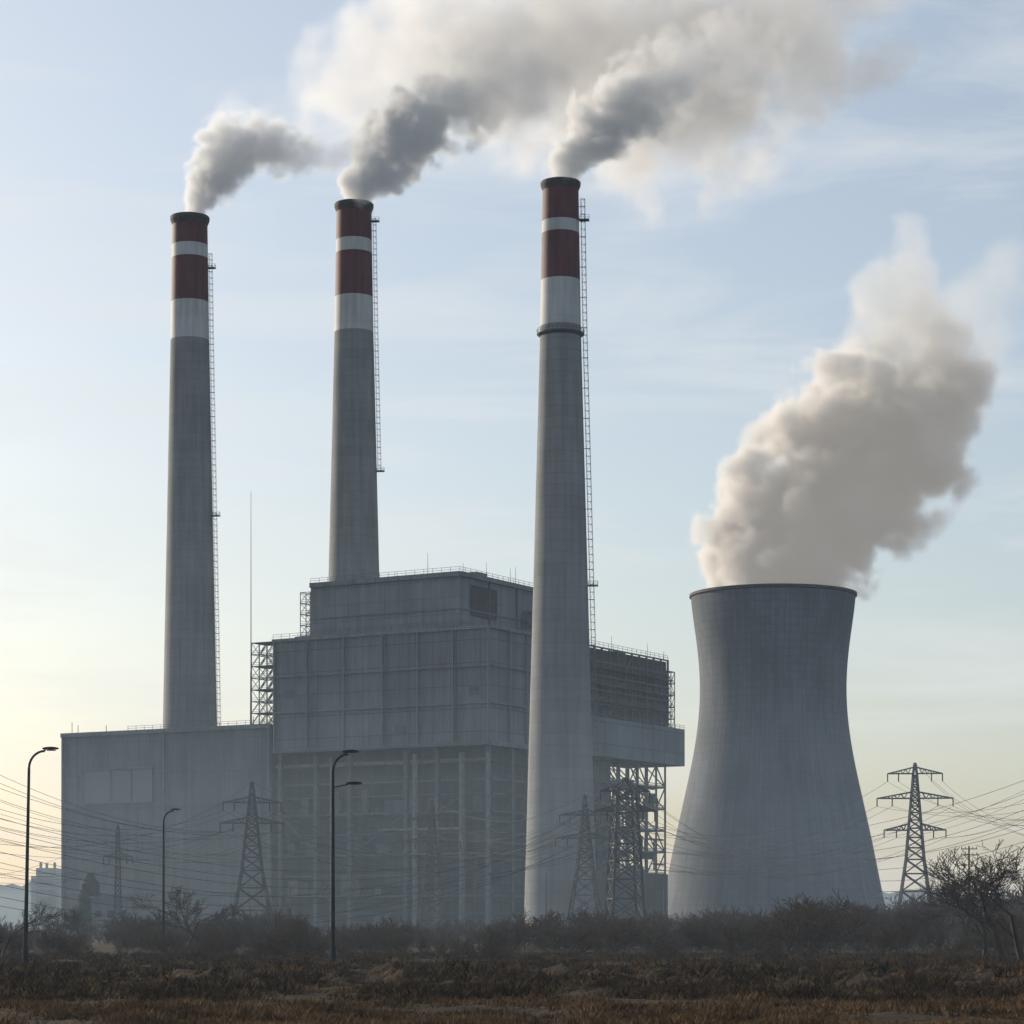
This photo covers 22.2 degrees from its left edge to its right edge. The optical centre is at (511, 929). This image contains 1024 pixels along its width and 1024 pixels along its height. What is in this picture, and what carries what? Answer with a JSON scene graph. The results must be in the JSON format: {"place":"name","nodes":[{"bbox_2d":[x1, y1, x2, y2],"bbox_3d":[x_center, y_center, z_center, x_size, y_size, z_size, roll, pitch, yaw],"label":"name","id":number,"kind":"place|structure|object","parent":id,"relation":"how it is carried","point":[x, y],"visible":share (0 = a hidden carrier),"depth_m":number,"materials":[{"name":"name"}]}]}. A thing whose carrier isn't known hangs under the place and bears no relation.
{"place":"outdoors","nodes":[
{"label":"outdoors","id":0,"kind":"place"},
{"bbox_2d":[31,862,60,929],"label":"distant factory building","id":1,"kind":"structure","parent":0,"point":[50,890],"depth_m":1674.00,"materials":[{"name":"concrete"}]},
{"bbox_2d":[32,862,58,896],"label":"windows and vents","id":2,"kind":"structure","parent":1,"relation":"in","point":[54,863],"depth_m":1673.73,"materials":[{"name":"grey metal"}]},
{"bbox_2d":[89,896,139,937],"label":"pump house building","id":3,"kind":"structure","parent":0,"point":[103,908],"depth_m":687.49,"materials":[{"name":"concrete"}]},
{"bbox_2d":[83,768,150,802],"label":"window glass","id":4,"kind":"object","parent":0,"point":[95,785],"visible":1,"depth_m":803.65,"materials":[{"name":"grey glass"}]},
{"bbox_2d":[0,881,1020,931],"bbox_3d":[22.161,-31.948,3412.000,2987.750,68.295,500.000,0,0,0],"label":"distant hills","id":5,"kind":"structure","parent":0,"point":[15,894],"depth_m":3203.96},
{"bbox_2d":[0,933,1023,1023],"bbox_3d":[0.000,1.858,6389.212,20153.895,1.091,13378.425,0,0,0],"label":"ground","id":6,"kind":"structure","parent":0,"point":[373,975],"depth_m":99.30,"materials":[{"name":"brown plant"}]},
{"bbox_2d":[1,900,63,957],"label":"bare tree","id":7,"kind":"object","parent":6,"relation":"on","point":[49,917],"visible":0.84,"depth_m":187.76,"materials":[{"name":"brown plant"}]},
{"bbox_2d":[23,747,58,963],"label":"street lamp","id":8,"kind":"object","parent":6,"relation":"on","point":[25,951],"visible":0.98,"depth_m":163.59,"materials":[{"name":"metal"}]},
{"bbox_2d":[55,905,94,936],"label":"bare tree","id":9,"kind":"object","parent":6,"relation":"on","point":[75,915],"visible":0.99,"depth_m":352.66,"materials":[{"name":"brown plant"}]},
{"bbox_2d":[77,873,100,936],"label":"storage silo","id":10,"kind":"object","parent":6,"relation":"on","point":[88,886],"visible":0.51,"depth_m":698.79,"materials":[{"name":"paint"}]},
{"bbox_2d":[103,825,132,923],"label":"electricity pylon","id":11,"kind":"object","parent":6,"relation":"on","point":[116,863],"visible":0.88,"depth_m":641.08,"materials":[{"name":"metal"}]},
{"bbox_2d":[63,725,277,936],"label":"walls","id":12,"kind":"structure","parent":6,"relation":"on","point":[212,767],"depth_m":791.85,"materials":[{"name":"metal"}]},
{"bbox_2d":[81,766,152,804],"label":"window frames","id":13,"kind":"structure","parent":12,"relation":"attached to","point":[110,769],"depth_m":803.29,"materials":[{"name":"grey metal"}]},
{"bbox_2d":[60,723,271,923],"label":"parapet and bands","id":14,"kind":"structure","parent":12,"relation":"attached to","point":[166,730],"depth_m":794.49,"materials":[{"name":"metal"}]},
{"bbox_2d":[65,716,271,913],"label":"roof railing","id":15,"kind":"object","parent":12,"relation":"on","point":[152,728],"visible":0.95,"depth_m":790.57,"materials":[{"name":"grey metal"}]},
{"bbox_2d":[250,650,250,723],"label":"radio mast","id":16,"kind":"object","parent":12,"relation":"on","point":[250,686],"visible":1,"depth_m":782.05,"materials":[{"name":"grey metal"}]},
{"bbox_2d":[251,592,674,727],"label":"scaffold stairs","id":17,"kind":"structure","parent":12,"relation":"on","point":[267,678],"depth_m":779.96,"materials":[{"name":"grey metal"}]},
{"bbox_2d":[162,808,180,941],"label":"street lamp","id":18,"kind":"object","parent":6,"relation":"on","point":[163,890],"visible":0.94,"depth_m":264.05,"materials":[{"name":"metal"}]},
{"bbox_2d":[128,886,230,946],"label":"bare tree","id":19,"kind":"object","parent":6,"relation":"on","point":[179,905],"visible":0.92,"depth_m":278.48,"materials":[{"name":"brown plant"}]},
{"bbox_2d":[163,212,220,728],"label":"industrial chimney","id":20,"kind":"object","parent":6,"relation":"on","point":[190,693],"visible":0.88,"depth_m":868.13,"materials":[{"name":"concrete"}]},
{"bbox_2d":[166,895,241,944],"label":"bare tree","id":21,"kind":"object","parent":6,"relation":"on","point":[214,916],"visible":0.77,"depth_m":288.17,"materials":[{"name":"brown plant"}]},
{"bbox_2d":[219,781,283,920],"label":"electricity pylon","id":22,"kind":"object","parent":6,"relation":"on","point":[251,796],"visible":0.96,"depth_m":556.92,"materials":[{"name":"metal"}]},
{"bbox_2d":[289,885,290,918],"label":"utility pole","id":23,"kind":"object","parent":6,"relation":"on","point":[289,898],"visible":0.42,"depth_m":520.74,"materials":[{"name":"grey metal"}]},
{"bbox_2d":[330,750,361,962],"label":"street lamp","id":24,"kind":"object","parent":6,"relation":"on","point":[333,946],"visible":0.99,"depth_m":163.59,"materials":[{"name":"metal"}]},
{"bbox_2d":[328,199,384,580],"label":"industrial chimney","id":25,"kind":"object","parent":6,"relation":"on","point":[353,544],"visible":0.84,"depth_m":877.51,"materials":[{"name":"concrete"}]},
{"bbox_2d":[275,751,493,936],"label":"steel frame","id":26,"kind":"object","parent":6,"relation":"on","point":[461,760],"visible":0.74,"depth_m":742.05,"materials":[{"name":"grey metal"}]},
{"bbox_2d":[274,745,528,935],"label":"structural steel","id":27,"kind":"object","parent":6,"relation":"on","point":[349,883],"visible":0.75,"depth_m":754.25,"materials":[{"name":"grey metal"}]},
{"bbox_2d":[284,746,523,936],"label":"walls","id":28,"kind":"structure","parent":6,"relation":"on","point":[499,764],"depth_m":756.54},
{"bbox_2d":[276,628,531,753],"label":"boiler house upper walls","id":29,"kind":"structure","parent":28,"relation":"on","point":[362,690],"depth_m":750.59,"materials":[{"name":"metal"}]},
{"bbox_2d":[268,631,488,753],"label":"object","id":30,"kind":"object","parent":29,"relation":"attached to","point":[398,728],"visible":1,"depth_m":749.94,"materials":[{"name":"grey metal"}]},
{"bbox_2d":[272,624,531,753],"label":"facade ribs and cornices","id":31,"kind":"object","parent":29,"relation":"on","point":[488,701],"visible":0.84,"depth_m":751.24,"materials":[{"name":"metal"}]},
{"bbox_2d":[311,576,532,634],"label":"penthouse walls","id":32,"kind":"structure","parent":29,"relation":"on","point":[404,595],"depth_m":776.67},
{"bbox_2d":[295,571,532,637],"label":"penthouse cornices","id":33,"kind":"object","parent":32,"relation":"attached to","point":[489,580],"visible":0.51,"depth_m":775.98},
{"bbox_2d":[471,585,496,619],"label":"ventilation grille","id":34,"kind":"object","parent":32,"relation":"on","point":[479,598],"visible":1,"depth_m":773.69,"materials":[{"name":"grey metal"}]},
{"bbox_2d":[403,800,460,934],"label":"electricity pylon","id":35,"kind":"object","parent":6,"relation":"on","point":[419,916],"visible":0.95,"depth_m":640.90,"materials":[{"name":"metal"}]},
{"bbox_2d":[0,884,1023,959],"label":"shrub row","id":36,"kind":"object","parent":6,"relation":"on","point":[811,928],"visible":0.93,"depth_m":247.52,"materials":[{"name":"plant"}]},
{"bbox_2d":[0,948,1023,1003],"bbox_3d":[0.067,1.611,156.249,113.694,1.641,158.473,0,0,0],"label":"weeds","id":37,"kind":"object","parent":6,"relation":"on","point":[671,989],"visible":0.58,"depth_m":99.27,"materials":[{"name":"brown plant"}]},
{"bbox_2d":[545,873,546,915],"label":"utility pole","id":38,"kind":"object","parent":6,"relation":"on","point":[546,894],"visible":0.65,"depth_m":483.52,"materials":[{"name":"grey metal"}]},
{"bbox_2d":[524,177,602,935],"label":"industrial chimney","id":39,"kind":"object","parent":6,"relation":"on","point":[560,765],"visible":0.94,"depth_m":688.09,"materials":[{"name":"concrete"}]},
{"bbox_2d":[555,795,614,926],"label":"electricity pylon","id":40,"kind":"object","parent":6,"relation":"on","point":[591,867],"visible":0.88,"depth_m":613.03,"materials":[{"name":"metal"}]},
{"bbox_2d":[594,777,655,929],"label":"electricity pylon","id":41,"kind":"object","parent":6,"relation":"on","point":[633,791],"visible":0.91,"depth_m":463.96,"materials":[{"name":"metal"}]},
{"bbox_2d":[596,871,667,920],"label":"annex base walls","id":42,"kind":"structure","parent":6,"relation":"on","point":[653,888],"depth_m":814.74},
{"bbox_2d":[593,757,665,873],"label":"open steel frame","id":43,"kind":"object","parent":42,"relation":"on","point":[604,775],"visible":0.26,"depth_m":816.56,"materials":[{"name":"grey metal"}]},
{"bbox_2d":[592,716,684,766],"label":"projecting gallery","id":44,"kind":"object","parent":43,"relation":"on","point":[624,740],"visible":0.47,"depth_m":805.92,"materials":[{"name":"metal"}]},
{"bbox_2d":[590,645,672,726],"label":"annex frame","id":45,"kind":"object","parent":44,"relation":"on","point":[624,667],"visible":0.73,"depth_m":807.96,"materials":[{"name":"grey metal"}]},
{"bbox_2d":[590,647,665,726],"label":"louvred annex walls","id":46,"kind":"structure","parent":45,"relation":"in","point":[628,683],"depth_m":808.11,"materials":[{"name":"metal"}]},
{"bbox_2d":[274,566,666,658],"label":"roof railings and antennas","id":47,"kind":"object","parent":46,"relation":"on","point":[391,626],"visible":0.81,"depth_m":771.11,"materials":[{"name":"grey metal"}]},
{"bbox_2d":[359,572,622,653],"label":"roof vents","id":48,"kind":"object","parent":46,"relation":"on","point":[478,573],"visible":0.1,"depth_m":782.27,"materials":[{"name":"metal"}]},
{"bbox_2d":[591,711,683,727],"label":"gallery railing","id":49,"kind":"object","parent":44,"relation":"on","point":[637,720],"visible":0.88,"depth_m":805.09,"materials":[{"name":"grey metal"}]},
{"bbox_2d":[663,880,664,919],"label":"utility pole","id":50,"kind":"object","parent":6,"relation":"on","point":[664,898],"visible":0.65,"depth_m":427.72,"materials":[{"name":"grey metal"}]},
{"bbox_2d":[704,913,767,953],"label":"bare shrub","id":51,"kind":"object","parent":6,"relation":"on","point":[721,933],"visible":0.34,"depth_m":231.96,"materials":[{"name":"brown plant"}]},
{"bbox_2d":[668,583,884,933],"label":"cooling tower","id":52,"kind":"structure","parent":6,"relation":"on","point":[773,751],"depth_m":868.09,"materials":[{"name":"concrete"}]},
{"bbox_2d":[854,903,890,939],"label":"bare tree","id":53,"kind":"object","parent":6,"relation":"on","point":[877,913],"visible":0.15,"depth_m":392.79,"materials":[{"name":"brown plant"}]},
{"bbox_2d":[878,899,950,946],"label":"bare tree","id":54,"kind":"object","parent":6,"relation":"on","point":[920,909],"visible":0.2,"depth_m":333.21,"materials":[{"name":"brown plant"}]},
{"bbox_2d":[876,762,953,903],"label":"electricity pylon","id":55,"kind":"object","parent":6,"relation":"on","point":[914,778],"visible":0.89,"depth_m":594.18,"materials":[{"name":"metal"}]},
{"bbox_2d":[0,763,1023,925],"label":"power lines","id":56,"kind":"object","parent":55,"relation":"attached to","point":[650,824],"visible":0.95,"depth_m":463.81,"materials":[{"name":"metal"}]},
{"bbox_2d":[902,839,1023,959],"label":"bare tree","id":57,"kind":"object","parent":6,"relation":"on","point":[989,921],"visible":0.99,"depth_m":175.20,"materials":[{"name":"brown plant"}]},
{"bbox_2d":[918,869,1007,954],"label":"bare tree","id":58,"kind":"object","parent":6,"relation":"on","point":[985,943],"visible":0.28,"depth_m":200.98,"materials":[{"name":"brown plant"}]},
{"bbox_2d":[915,878,1018,950],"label":"bare tree","id":59,"kind":"object","parent":6,"relation":"on","point":[966,934],"visible":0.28,"depth_m":280.61,"materials":[{"name":"brown plant"}]},
{"bbox_2d":[961,846,976,916],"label":"utility pole","id":60,"kind":"object","parent":6,"relation":"on","point":[969,848],"visible":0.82,"depth_m":353.28,"materials":[{"name":"wood"}]},
{"bbox_2d":[922,847,1023,958],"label":"bare tree","id":61,"kind":"object","parent":6,"relation":"on","point":[1018,947],"visible":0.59,"depth_m":180.04,"materials":[{"name":"brown plant"}]},
{"bbox_2d":[998,858,1023,928],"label":"bare tree","id":62,"kind":"object","parent":6,"relation":"on","point":[1022,892],"visible":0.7,"depth_m":186.68,"materials":[{"name":"brown plant"}]},
{"bbox_2d":[0,0,1023,896],"label":"sky","id":63,"kind":"structure","parent":0,"point":[804,247],"materials":[{"name":"blue"}]}
]}

